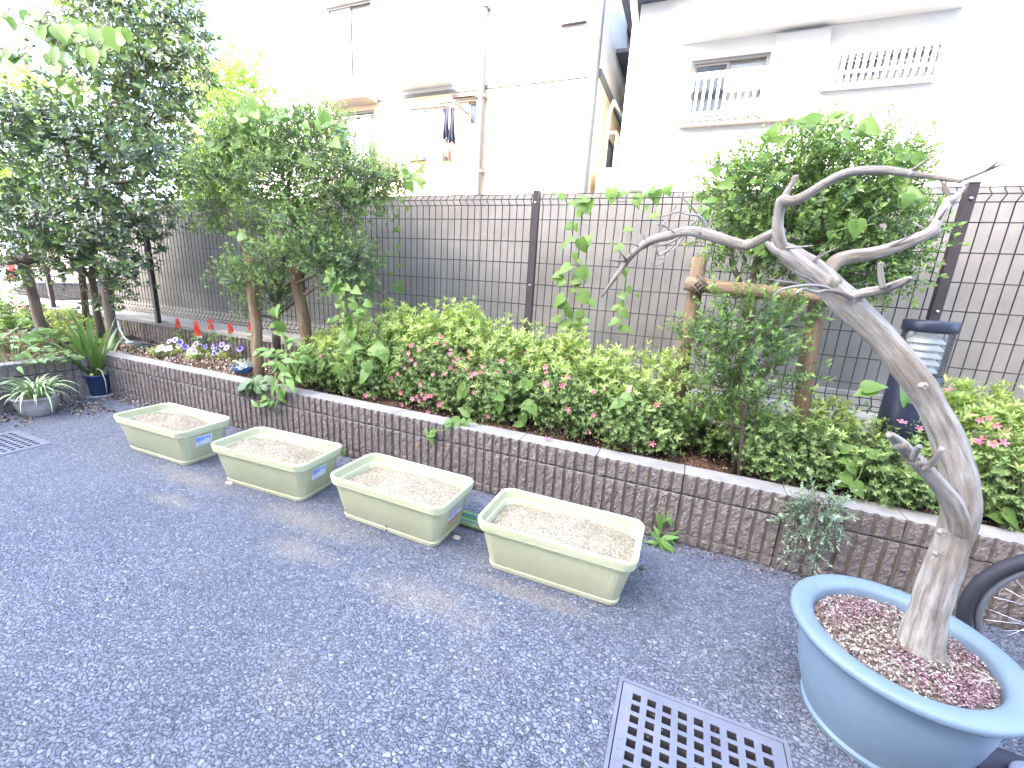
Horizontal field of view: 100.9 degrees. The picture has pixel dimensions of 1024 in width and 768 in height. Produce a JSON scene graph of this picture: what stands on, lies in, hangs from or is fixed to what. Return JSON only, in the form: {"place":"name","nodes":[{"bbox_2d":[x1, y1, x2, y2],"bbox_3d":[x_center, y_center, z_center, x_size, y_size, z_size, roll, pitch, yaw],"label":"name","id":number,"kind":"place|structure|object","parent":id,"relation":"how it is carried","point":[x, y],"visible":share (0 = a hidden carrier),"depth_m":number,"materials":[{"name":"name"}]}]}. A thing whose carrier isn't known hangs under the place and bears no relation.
{"place":"outdoors","nodes":[
{"label":"outdoors","id":0,"kind":"place"},
{"bbox_2d":[0,332,76,362],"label":"planting soil","id":1,"kind":"structure","parent":0,"point":[8,353],"depth_m":3.71,"materials":[{"name":"brown soil"}]},
{"bbox_2d":[0,335,73,373],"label":"leafy plant","id":2,"kind":"object","parent":1,"relation":"on","point":[27,354],"visible":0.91,"depth_m":3.11,"materials":[{"name":"green plant"}]},
{"bbox_2d":[0,317,75,350],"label":"leafy plant","id":3,"kind":"object","parent":1,"relation":"on","point":[21,320],"visible":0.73,"depth_m":3.70,"materials":[{"name":"green plant"}]},
{"bbox_2d":[21,325,101,347],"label":"leafy plant","id":4,"kind":"object","parent":1,"relation":"on","point":[34,335],"visible":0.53,"depth_m":3.77,"materials":[{"name":"green plant"}]},
{"bbox_2d":[0,152,76,213],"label":"street tree","id":5,"kind":"object","parent":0,"point":[5,171],"visible":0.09,"depth_m":11.74,"materials":[{"name":"green plant"}]},
{"bbox_2d":[0,220,114,305],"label":"parked car","id":6,"kind":"object","parent":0,"point":[57,285],"visible":0.13,"depth_m":7.51,"materials":[{"name":"silver metal"}]},
{"bbox_2d":[0,57,152,224],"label":"street tree","id":7,"kind":"object","parent":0,"point":[26,71],"visible":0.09,"depth_m":13.11,"materials":[{"name":"green plant"}]},
{"bbox_2d":[0,0,319,221],"label":"sky","id":8,"kind":"structure","parent":0,"point":[285,32],"materials":[{"name":"white"}]},
{"bbox_2d":[157,147,264,199],"bbox_3d":[-8.629,-4.811,12.562,2.468,4.565,2.632,9,15,21],"label":"street tree","id":9,"kind":"object","parent":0,"point":[188,195],"visible":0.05,"depth_m":12.04,"materials":[{"name":"green plant"}]},
{"bbox_2d":[163,33,282,197],"bbox_3d":[-8.905,-6.546,13.153,3.804,7.599,3.198,9,15,21],"label":"street tree","id":10,"kind":"object","parent":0,"point":[230,75],"visible":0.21,"depth_m":12.22,"materials":[{"name":"green plant"}]},
{"bbox_2d":[255,84,323,197],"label":"building","id":11,"kind":"structure","parent":0,"point":[285,94],"depth_m":15.48,"materials":[{"name":"white paint"}]},
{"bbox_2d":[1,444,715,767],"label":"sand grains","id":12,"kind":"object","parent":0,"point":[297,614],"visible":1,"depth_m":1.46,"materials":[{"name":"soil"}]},
{"bbox_2d":[0,395,1023,767],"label":"ground","id":13,"kind":"structure","parent":0,"point":[100,669],"depth_m":1.39,"materials":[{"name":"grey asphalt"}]},
{"bbox_2d":[0,289,46,331],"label":"broad shrub","id":14,"kind":"object","parent":13,"relation":"on","point":[9,319],"visible":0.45,"depth_m":4.54,"materials":[{"name":"green plant"}]},
{"bbox_2d":[0,430,52,455],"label":"drain grating","id":15,"kind":"object","parent":13,"relation":"on","point":[14,441],"visible":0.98,"depth_m":2.60,"materials":[{"name":"metal"}]},
{"bbox_2d":[0,373,80,416],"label":"spider plant pot","id":16,"kind":"object","parent":13,"relation":"on","point":[37,398],"visible":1,"depth_m":3.00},
{"bbox_2d":[0,354,101,413],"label":"ribbed block wall","id":17,"kind":"structure","parent":13,"relation":"on","point":[72,371],"depth_m":3.25,"materials":[{"name":"concrete"}]},
{"bbox_2d":[9,348,84,364],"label":"leafy plant","id":18,"kind":"object","parent":17,"relation":"on","point":[49,350],"visible":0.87,"depth_m":3.24,"materials":[{"name":"green plant"}]},
{"bbox_2d":[0,395,150,426],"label":"leaf litter","id":19,"kind":"object","parent":13,"relation":"on","point":[71,410],"visible":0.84,"depth_m":3.24,"materials":[{"name":"brown plant"}]},
{"bbox_2d":[37,310,143,397],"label":"strap leaved pot plant","id":20,"kind":"object","parent":13,"relation":"on","point":[83,344],"visible":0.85,"depth_m":3.45,"materials":[{"name":"green plant"}]},
{"bbox_2d":[113,403,229,464],"bbox_3d":[-2.066,0.303,2.595,0.629,0.226,0.317,9,15,20],"label":"planter box","id":21,"kind":"object","parent":13,"relation":"on","point":[179,434],"visible":0.98,"depth_m":2.51,"materials":[{"name":"green plastic"}]},
{"bbox_2d":[211,427,341,501],"bbox_3d":[-1.258,0.429,2.285,0.629,0.226,0.317,8,15,18],"label":"planter box","id":22,"kind":"object","parent":13,"relation":"on","point":[290,466],"visible":1,"depth_m":2.21,"materials":[{"name":"beige plastic"}]},
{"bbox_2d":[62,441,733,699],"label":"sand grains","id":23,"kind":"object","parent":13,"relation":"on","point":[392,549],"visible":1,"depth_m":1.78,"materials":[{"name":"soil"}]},
{"bbox_2d":[330,453,473,546],"bbox_3d":[-0.520,0.543,2.007,0.629,0.226,0.317,9,15,22],"label":"planter box","id":24,"kind":"object","parent":13,"relation":"on","point":[417,502],"visible":1,"depth_m":1.93,"materials":[{"name":"beige plastic"}]},
{"bbox_2d":[313,0,634,195],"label":"rendered house","id":25,"kind":"structure","parent":13,"relation":"on","point":[536,89],"depth_m":5.92,"materials":[{"name":"white paint"}]},
{"bbox_2d":[201,41,317,97],"bbox_3d":[-10.945,-10.888,11.941,20.905,8.423,0.214,7,14,13],"label":"overhead cable","id":26,"kind":"object","parent":25,"relation":"attached to","point":[261,70],"visible":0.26,"depth_m":11.29,"materials":[{"name":"white metal"}]},
{"bbox_2d":[327,0,373,83],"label":"window","id":27,"kind":"structure","parent":25,"relation":"in","point":[346,42],"depth_m":6.57,"materials":[{"name":"grey metal"}]},
{"bbox_2d":[339,110,374,195],"bbox_3d":[-2.516,-3.524,6.974,0.736,1.693,0.070,9,15,21],"label":"window","id":28,"kind":"structure","parent":25,"relation":"in","point":[372,122],"depth_m":6.75,"materials":[{"name":"grey metal"}]},
{"bbox_2d":[337,114,384,124],"bbox_3d":[-2.402,-4.074,6.567,0.844,0.054,0.329,9,15,21],"label":"laundry pole","id":29,"kind":"object","parent":25,"relation":"attached to","point":[372,117],"visible":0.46,"depth_m":6.38,"materials":[{"name":"grey metal"}]},
{"bbox_2d":[356,119,369,177],"bbox_3d":[-2.268,-3.590,6.474,0.271,0.818,0.069,8,15,18],"label":"bed sheet","id":30,"kind":"object","parent":29,"relation":"hanging from","point":[363,128],"visible":0.45,"depth_m":6.42,"materials":[{"name":"white fabric"}]},
{"bbox_2d":[409,105,449,156],"bbox_3d":[-1.275,-3.781,6.392,0.802,0.670,0.070,9,15,21],"label":"window","id":31,"kind":"structure","parent":25,"relation":"in","point":[420,153],"depth_m":6.36,"materials":[{"name":"white metal"}]},
{"bbox_2d":[400,100,468,114],"bbox_3d":[-1.092,-3.889,6.011,0.925,0.055,0.408,9,15,21],"label":"laundry pole","id":32,"kind":"object","parent":25,"relation":"attached to","point":[454,102],"visible":0.83,"depth_m":5.84,"materials":[{"name":"grey metal"}]},
{"bbox_2d":[401,108,409,171],"bbox_3d":[-1.539,-3.461,6.105,0.151,0.910,0.060,9,15,21],"label":"bath towel","id":33,"kind":"object","parent":32,"relation":"hanging from","point":[405,120],"visible":0.73,"depth_m":6.07,"materials":[{"name":"white fabric"}]},
{"bbox_2d":[426,109,442,180],"bbox_3d":[-1.095,-3.344,5.944,0.250,0.908,0.058,8,15,19],"label":"bed sheet","id":34,"kind":"object","parent":32,"relation":"hanging from","point":[434,143],"visible":0.98,"depth_m":5.93,"materials":[{"name":"white fabric"}]},
{"bbox_2d":[443,109,448,138],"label":"hanging trousers","id":35,"kind":"object","parent":32,"relation":"hanging from","point":[446,125],"visible":0.99,"depth_m":5.81,"materials":[{"name":"blue fabric"}]},
{"bbox_2d":[448,107,455,143],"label":"hanging trousers","id":36,"kind":"object","parent":32,"relation":"hanging from","point":[451,137],"visible":1,"depth_m":5.78,"materials":[{"name":"blue fabric"}]},
{"bbox_2d":[443,138,452,161],"bbox_3d":[-0.882,-3.267,5.905,0.142,0.293,0.058,8,15,17],"label":"hanging bag","id":37,"kind":"object","parent":25,"relation":"hanging from","point":[448,152],"visible":0.93,"depth_m":5.91,"materials":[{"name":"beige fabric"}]},
{"bbox_2d":[456,98,477,127],"bbox_3d":[-0.622,-3.887,6.093,0.357,0.367,0.070,9,15,21],"label":"window","id":38,"kind":"structure","parent":25,"relation":"in","point":[470,105],"depth_m":6.09,"materials":[{"name":"beige glass"}]},
{"bbox_2d":[605,137,615,167],"bbox_3d":[1.486,-3.147,6.564,0.046,1.000,0.750,9,15,21],"label":"side window","id":39,"kind":"structure","parent":25,"relation":"in","point":[610,148],"depth_m":6.33,"materials":[{"name":"grey glass"}]},
{"bbox_2d":[110,396,993,634],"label":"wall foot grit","id":40,"kind":"structure","parent":13,"relation":"on","point":[642,541],"depth_m":1.89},
{"bbox_2d":[478,488,644,605],"bbox_3d":[0.192,0.656,1.726,0.629,0.226,0.317,9,15,21],"label":"planter box","id":41,"kind":"object","parent":13,"relation":"on","point":[590,553],"visible":1,"depth_m":1.65,"materials":[{"name":"beige plastic"}]},
{"bbox_2d":[102,350,1023,632],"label":"ribbed block wall","id":42,"kind":"structure","parent":13,"relation":"on","point":[722,512],"depth_m":2.04,"materials":[{"name":"concrete"}]},
{"bbox_2d":[229,358,252,373],"bbox_3d":[-2.027,-0.134,3.167,0.184,0.099,0.179,9,15,21],"label":"blue pot","id":43,"kind":"object","parent":42,"relation":"on","point":[242,367],"visible":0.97,"depth_m":3.15,"materials":[{"name":"ceramic"}]},
{"bbox_2d":[237,373,273,395],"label":"weed","id":44,"kind":"object","parent":42,"relation":"on","point":[258,384],"visible":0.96,"depth_m":2.86,"materials":[{"name":"green plant"}]},
{"bbox_2d":[251,333,313,417],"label":"trailing weed","id":45,"kind":"object","parent":42,"relation":"on","point":[288,381],"visible":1,"depth_m":2.77,"materials":[{"name":"green plant"}]},
{"bbox_2d":[424,416,473,442],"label":"trailing vine","id":46,"kind":"object","parent":42,"relation":"hanging from","point":[454,421],"visible":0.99,"depth_m":2.34,"materials":[{"name":"green plant"}]},
{"bbox_2d":[767,466,859,574],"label":"drooping sprig","id":47,"kind":"object","parent":42,"relation":"on","point":[831,515],"visible":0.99,"depth_m":1.68,"materials":[{"name":"green plant"}]},
{"bbox_2d":[595,168,621,192],"bbox_3d":[1.297,-1.617,6.141,0.270,2.620,0.716,9,15,21],"label":"air conditioner","id":48,"kind":"object","parent":13,"relation":"on","point":[605,178],"visible":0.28,"depth_m":5.55,"materials":[{"name":"white plastic"}]},
{"bbox_2d":[646,509,679,552],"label":"wall foot weed","id":49,"kind":"object","parent":13,"relation":"on","point":[664,544],"depth_m":1.95,"materials":[{"name":"green plant"}]},
{"bbox_2d":[678,179,711,190],"bbox_3d":[1.345,-0.588,3.407,0.305,1.956,0.030,9,15,21],"label":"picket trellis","id":50,"kind":"object","parent":13,"relation":"on","point":[686,186],"visible":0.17,"depth_m":3.19,"materials":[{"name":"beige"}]},
{"bbox_2d":[603,676,792,767],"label":"drain grating","id":51,"kind":"object","parent":13,"relation":"in","point":[679,733],"visible":1,"depth_m":1.12,"materials":[{"name":"metal"}]},
{"bbox_2d":[790,574,1023,767],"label":"blue pot","id":52,"kind":"object","parent":13,"relation":"on","point":[874,695],"visible":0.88,"depth_m":1.05,"materials":[{"name":"ceramic"}]},
{"bbox_2d":[601,155,1004,668],"bbox_3d":[0.684,0.054,1.120,1.017,1.249,0.327,9,15,21],"label":"bare tree","id":53,"kind":"object","parent":52,"relation":"on","point":[954,483],"visible":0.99,"depth_m":1.00,"materials":[{"name":"grey plant"}]},
{"bbox_2d":[955,554,1023,662],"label":"bicycle","id":54,"kind":"object","parent":13,"relation":"on","point":[981,589],"visible":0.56,"depth_m":1.29,"materials":[{"name":"grey rubber"}]},
{"bbox_2d":[976,747,1023,767],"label":"plastic tray","id":55,"kind":"object","parent":13,"relation":"on","point":[997,757],"visible":0.57,"depth_m":1.10,"materials":[{"name":"grey plastic"}]},
{"bbox_2d":[0,187,1023,447],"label":"concrete wall","id":56,"kind":"structure","parent":0,"point":[420,227],"depth_m":2.85,"materials":[{"name":"grey concrete"}]},
{"bbox_2d":[1,324,1023,531],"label":"planting soil","id":57,"kind":"structure","parent":0,"point":[693,459],"depth_m":2.37,"materials":[{"name":"brown soil"}]},
{"bbox_2d":[0,250,47,336],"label":"tree stake","id":58,"kind":"object","parent":57,"relation":"on","point":[35,307],"visible":0.61,"depth_m":4.21,"materials":[{"name":"brown wood"}]},
{"bbox_2d":[1,305,105,334],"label":"lime shrub","id":59,"kind":"object","parent":57,"relation":"on","point":[50,318],"visible":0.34,"depth_m":4.46,"materials":[{"name":"green plant"}]},
{"bbox_2d":[0,71,212,340],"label":"evergreen tree","id":60,"kind":"object","parent":57,"relation":"on","point":[38,140],"visible":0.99,"depth_m":3.40,"materials":[{"name":"green plant"}]},
{"bbox_2d":[97,260,120,351],"bbox_3d":[-3.567,-0.667,3.745,0.079,0.821,0.257,-7,17,-36],"label":"tree stake","id":61,"kind":"object","parent":57,"relation":"on","point":[109,315],"visible":0.55,"depth_m":3.72,"materials":[{"name":"brown wood"}]},
{"bbox_2d":[22,0,227,333],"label":"evergreen tree","id":62,"kind":"object","parent":57,"relation":"on","point":[148,46],"visible":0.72,"depth_m":3.25,"materials":[{"name":"green plant"}]},
{"bbox_2d":[0,0,135,110],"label":"leafy branch","id":63,"kind":"object","parent":62,"relation":"attached to","point":[57,38],"visible":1,"depth_m":2.63,"materials":[{"name":"green plant"}]},
{"bbox_2d":[147,345,175,357],"bbox_3d":[-3.019,-0.286,3.642,0.223,0.125,0.190,0,14,-12],"label":"petunia","id":64,"kind":"object","parent":57,"relation":"on","point":[161,350],"visible":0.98,"depth_m":3.62,"materials":[{"name":"white plant"}]},
{"bbox_2d":[156,337,190,353],"bbox_3d":[-3.087,-0.355,3.835,0.351,0.160,0.228,9,15,21],"label":"petunia","id":65,"kind":"object","parent":57,"relation":"on","point":[179,346],"visible":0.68,"depth_m":3.80,"materials":[{"name":"purple plant"}]},
{"bbox_2d":[115,343,271,375],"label":"mulch","id":66,"kind":"object","parent":57,"relation":"on","point":[179,356],"visible":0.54,"depth_m":3.58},
{"bbox_2d":[183,346,209,359],"bbox_3d":[-2.728,-0.265,3.603,0.239,0.135,0.165,9,15,21],"label":"petunia","id":67,"kind":"object","parent":57,"relation":"on","point":[192,352],"visible":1,"depth_m":3.58,"materials":[{"name":"white plant"}]},
{"bbox_2d":[190,320,203,345],"bbox_3d":[-2.789,-0.394,3.767,0.184,0.335,0.102,13,17,33],"label":"salvia","id":68,"kind":"object","parent":57,"relation":"on","point":[197,332],"visible":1,"depth_m":3.76,"materials":[{"name":"red plant"}]},
{"bbox_2d":[206,342,242,359],"bbox_3d":[-2.552,-0.307,3.733,0.506,0.179,0.232,9,15,21],"label":"petunia","id":69,"kind":"object","parent":57,"relation":"on","point":[217,352],"visible":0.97,"depth_m":3.69,"materials":[{"name":"purple plant"}]},
{"bbox_2d":[245,255,264,376],"bbox_3d":[-1.926,-0.485,3.175,0.086,0.936,0.296,-4,16,-26],"label":"tree stake","id":70,"kind":"object","parent":57,"relation":"on","point":[256,327],"visible":0.75,"depth_m":3.15,"materials":[{"name":"brown wood"}]},
{"bbox_2d":[159,90,429,371],"bbox_3d":[-1.528,-0.991,2.945,2.139,2.002,0.867,9,15,21],"label":"box leaved tree","id":71,"kind":"object","parent":57,"relation":"on","point":[279,138],"visible":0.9,"depth_m":2.79,"materials":[{"name":"green plant"}]},
{"bbox_2d":[199,95,425,258],"bbox_3d":[-1.391,-1.317,2.687,1.974,1.030,0.190,9,15,21],"label":"climbing vine","id":72,"kind":"object","parent":71,"relation":"attached to","point":[324,117],"visible":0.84,"depth_m":2.68,"materials":[{"name":"green plant"}]},
{"bbox_2d":[268,266,372,341],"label":"climbing vine","id":73,"kind":"object","parent":71,"relation":"attached to","point":[349,331],"visible":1,"depth_m":2.68,"materials":[{"name":"green plant"}]},
{"bbox_2d":[289,266,313,353],"bbox_3d":[-1.544,-0.428,3.159,0.087,0.867,0.176,14,17,35],"label":"tree stake","id":74,"kind":"object","parent":57,"relation":"on","point":[301,305],"visible":0.59,"depth_m":3.08,"materials":[{"name":"brown wood"}]},
{"bbox_2d":[284,341,358,393],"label":"azalea shrub","id":75,"kind":"object","parent":57,"relation":"on","point":[308,372],"visible":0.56,"depth_m":2.87,"materials":[{"name":"green plant"}]},
{"bbox_2d":[293,324,362,384],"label":"azalea shrub","id":76,"kind":"object","parent":57,"relation":"on","point":[323,338],"visible":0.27,"depth_m":3.07,"materials":[{"name":"green plant"}]},
{"bbox_2d":[327,332,411,400],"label":"azalea shrub","id":77,"kind":"object","parent":57,"relation":"on","point":[377,381],"visible":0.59,"depth_m":2.75,"materials":[{"name":"green plant"}]},
{"bbox_2d":[330,297,425,382],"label":"azalea shrub","id":78,"kind":"object","parent":57,"relation":"on","point":[389,328],"visible":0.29,"depth_m":2.86,"materials":[{"name":"green plant"}]},
{"bbox_2d":[383,332,473,414],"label":"azalea shrub","id":79,"kind":"object","parent":57,"relation":"on","point":[424,388],"visible":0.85,"depth_m":2.57,"materials":[{"name":"green plant"}]},
{"bbox_2d":[393,295,493,395],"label":"azalea shrub","id":80,"kind":"object","parent":57,"relation":"on","point":[455,328],"visible":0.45,"depth_m":2.63,"materials":[{"name":"green plant"}]},
{"bbox_2d":[443,346,540,424],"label":"azalea shrub","id":81,"kind":"object","parent":57,"relation":"on","point":[474,399],"visible":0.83,"depth_m":2.41,"materials":[{"name":"green plant"}]},
{"bbox_2d":[1,299,1007,478],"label":"ribbed block wall","id":82,"kind":"structure","parent":57,"relation":"on","point":[145,330],"depth_m":4.00,"materials":[{"name":"concrete"}]},
{"bbox_2d":[0,181,1023,432],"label":"fence","id":83,"kind":"object","parent":82,"relation":"on","point":[966,201],"visible":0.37,"depth_m":2.58,"materials":[{"name":"grey metal"}]},
{"bbox_2d":[386,198,409,294],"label":"climbing vine","id":84,"kind":"object","parent":83,"relation":"attached to","point":[397,229],"visible":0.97,"depth_m":3.03,"materials":[{"name":"green plant"}]},
{"bbox_2d":[549,182,657,338],"bbox_3d":[0.495,-0.694,2.516,0.629,0.922,0.096,9,15,21],"label":"climbing vine","id":85,"kind":"object","parent":83,"relation":"attached to","point":[585,206],"visible":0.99,"depth_m":2.55,"materials":[{"name":"green plant"}]},
{"bbox_2d":[608,183,673,340],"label":"climbing vine","id":86,"kind":"object","parent":83,"relation":"attached to","point":[621,305],"visible":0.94,"depth_m":2.47,"materials":[{"name":"green plant"}]},
{"bbox_2d":[463,313,559,414],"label":"azalea shrub","id":87,"kind":"object","parent":57,"relation":"on","point":[509,344],"visible":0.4,"depth_m":2.50,"materials":[{"name":"green plant"}]},
{"bbox_2d":[513,359,614,439],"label":"azalea shrub","id":88,"kind":"object","parent":57,"relation":"on","point":[576,406],"visible":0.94,"depth_m":2.27,"materials":[{"name":"green plant"}]},
{"bbox_2d":[517,326,624,427],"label":"azalea shrub","id":89,"kind":"object","parent":57,"relation":"on","point":[571,357],"visible":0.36,"depth_m":2.41,"materials":[{"name":"green plant"}]},
{"bbox_2d":[583,381,697,461],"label":"azalea shrub","id":90,"kind":"object","parent":57,"relation":"on","point":[645,434],"visible":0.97,"depth_m":2.08,"materials":[{"name":"green plant"}]},
{"bbox_2d":[586,338,716,449],"bbox_3d":[0.738,0.051,2.308,0.691,0.599,0.476,9,15,21],"label":"azalea shrub","id":91,"kind":"object","parent":57,"relation":"on","point":[629,376],"visible":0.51,"depth_m":2.22,"materials":[{"name":"green plant"}]},
{"bbox_2d":[293,337,1017,530],"bbox_3d":[0.200,0.008,2.318,3.794,0.516,0.396,9,15,21],"label":"creeping vine","id":92,"kind":"object","parent":57,"relation":"on","point":[865,389],"visible":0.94,"depth_m":2.27,"materials":[{"name":"green plant"}]},
{"bbox_2d":[681,385,803,458],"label":"azalea shrub","id":93,"kind":"object","parent":57,"relation":"on","point":[719,440],"visible":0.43,"depth_m":2.14,"materials":[{"name":"green plant"}]},
{"bbox_2d":[658,272,835,475],"bbox_3d":[1.010,-0.030,1.928,0.722,0.925,0.520,9,15,21],"label":"feathery shrub","id":94,"kind":"object","parent":57,"relation":"on","point":[773,324],"visible":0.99,"depth_m":1.85,"materials":[{"name":"green plant"}]},
{"bbox_2d":[670,256,827,471],"bbox_3d":[1.131,-0.064,2.054,0.666,1.045,0.168,9,15,21],"label":"support frame","id":95,"kind":"object","parent":57,"relation":"on","point":[697,282],"visible":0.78,"depth_m":1.98,"materials":[{"name":"brown wood"}]},
{"bbox_2d":[726,402,872,495],"bbox_3d":[1.294,0.286,1.906,0.600,0.402,0.366,9,15,21],"label":"azalea shrub","id":96,"kind":"object","parent":57,"relation":"on","point":[774,451],"visible":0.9,"depth_m":1.84,"materials":[{"name":"green plant"}]},
{"bbox_2d":[771,384,875,473],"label":"azalea shrub","id":97,"kind":"object","parent":57,"relation":"on","point":[836,418],"visible":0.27,"depth_m":2.02,"materials":[{"name":"green plant"}]},
{"bbox_2d":[683,101,970,449],"bbox_3d":[1.330,-0.406,1.986,1.115,1.660,0.682,9,15,21],"label":"round leafy tree","id":98,"kind":"object","parent":57,"relation":"on","point":[860,195],"visible":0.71,"depth_m":1.81,"materials":[{"name":"green plant"}]},
{"bbox_2d":[697,110,927,258],"bbox_3d":[1.205,-0.810,1.745,0.795,0.568,0.146,9,15,21],"label":"climbing vine","id":99,"kind":"object","parent":98,"relation":"attached to","point":[868,127],"visible":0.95,"depth_m":1.68,"materials":[{"name":"green plant"}]},
{"bbox_2d":[823,399,978,514],"bbox_3d":[1.554,0.309,1.744,0.515,0.468,0.309,9,15,21],"label":"azalea shrub","id":100,"kind":"object","parent":57,"relation":"on","point":[881,493],"visible":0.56,"depth_m":1.69,"materials":[{"name":"green plant"}]},
{"bbox_2d":[859,319,962,502],"bbox_3d":[1.643,0.137,1.776,0.173,0.805,0.173,9,15,21],"label":"bollard lamp","id":101,"kind":"object","parent":57,"relation":"on","point":[926,341],"visible":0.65,"depth_m":1.70,"materials":[{"name":"black metal"}]},
{"bbox_2d":[872,374,1023,476],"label":"azalea shrub","id":102,"kind":"object","parent":57,"relation":"on","point":[979,414],"visible":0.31,"depth_m":1.77,"materials":[{"name":"green plant"}]},
{"bbox_2d":[931,427,1023,531],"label":"azalea shrub","id":103,"kind":"object","parent":57,"relation":"on","point":[1000,488],"visible":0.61,"depth_m":1.61,"materials":[{"name":"green plant"}]},
{"bbox_2d":[615,0,1023,191],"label":"white house","id":104,"kind":"structure","parent":0,"point":[709,74],"depth_m":4.14,"materials":[{"name":"white paint"}]},
{"bbox_2d":[684,52,770,121],"bbox_3d":[2.304,-3.168,4.575,0.758,0.612,0.070,9,15,21],"label":"window","id":105,"kind":"structure","parent":104,"relation":"in","point":[759,59],"depth_m":4.55,"materials":[{"name":"grey metal"}]},
{"bbox_2d":[833,45,941,83],"bbox_3d":[3.572,-3.045,4.067,0.788,0.249,0.070,9,15,21],"label":"window","id":106,"kind":"structure","parent":104,"relation":"in","point":[925,73],"depth_m":4.05,"materials":[{"name":"grey metal"}]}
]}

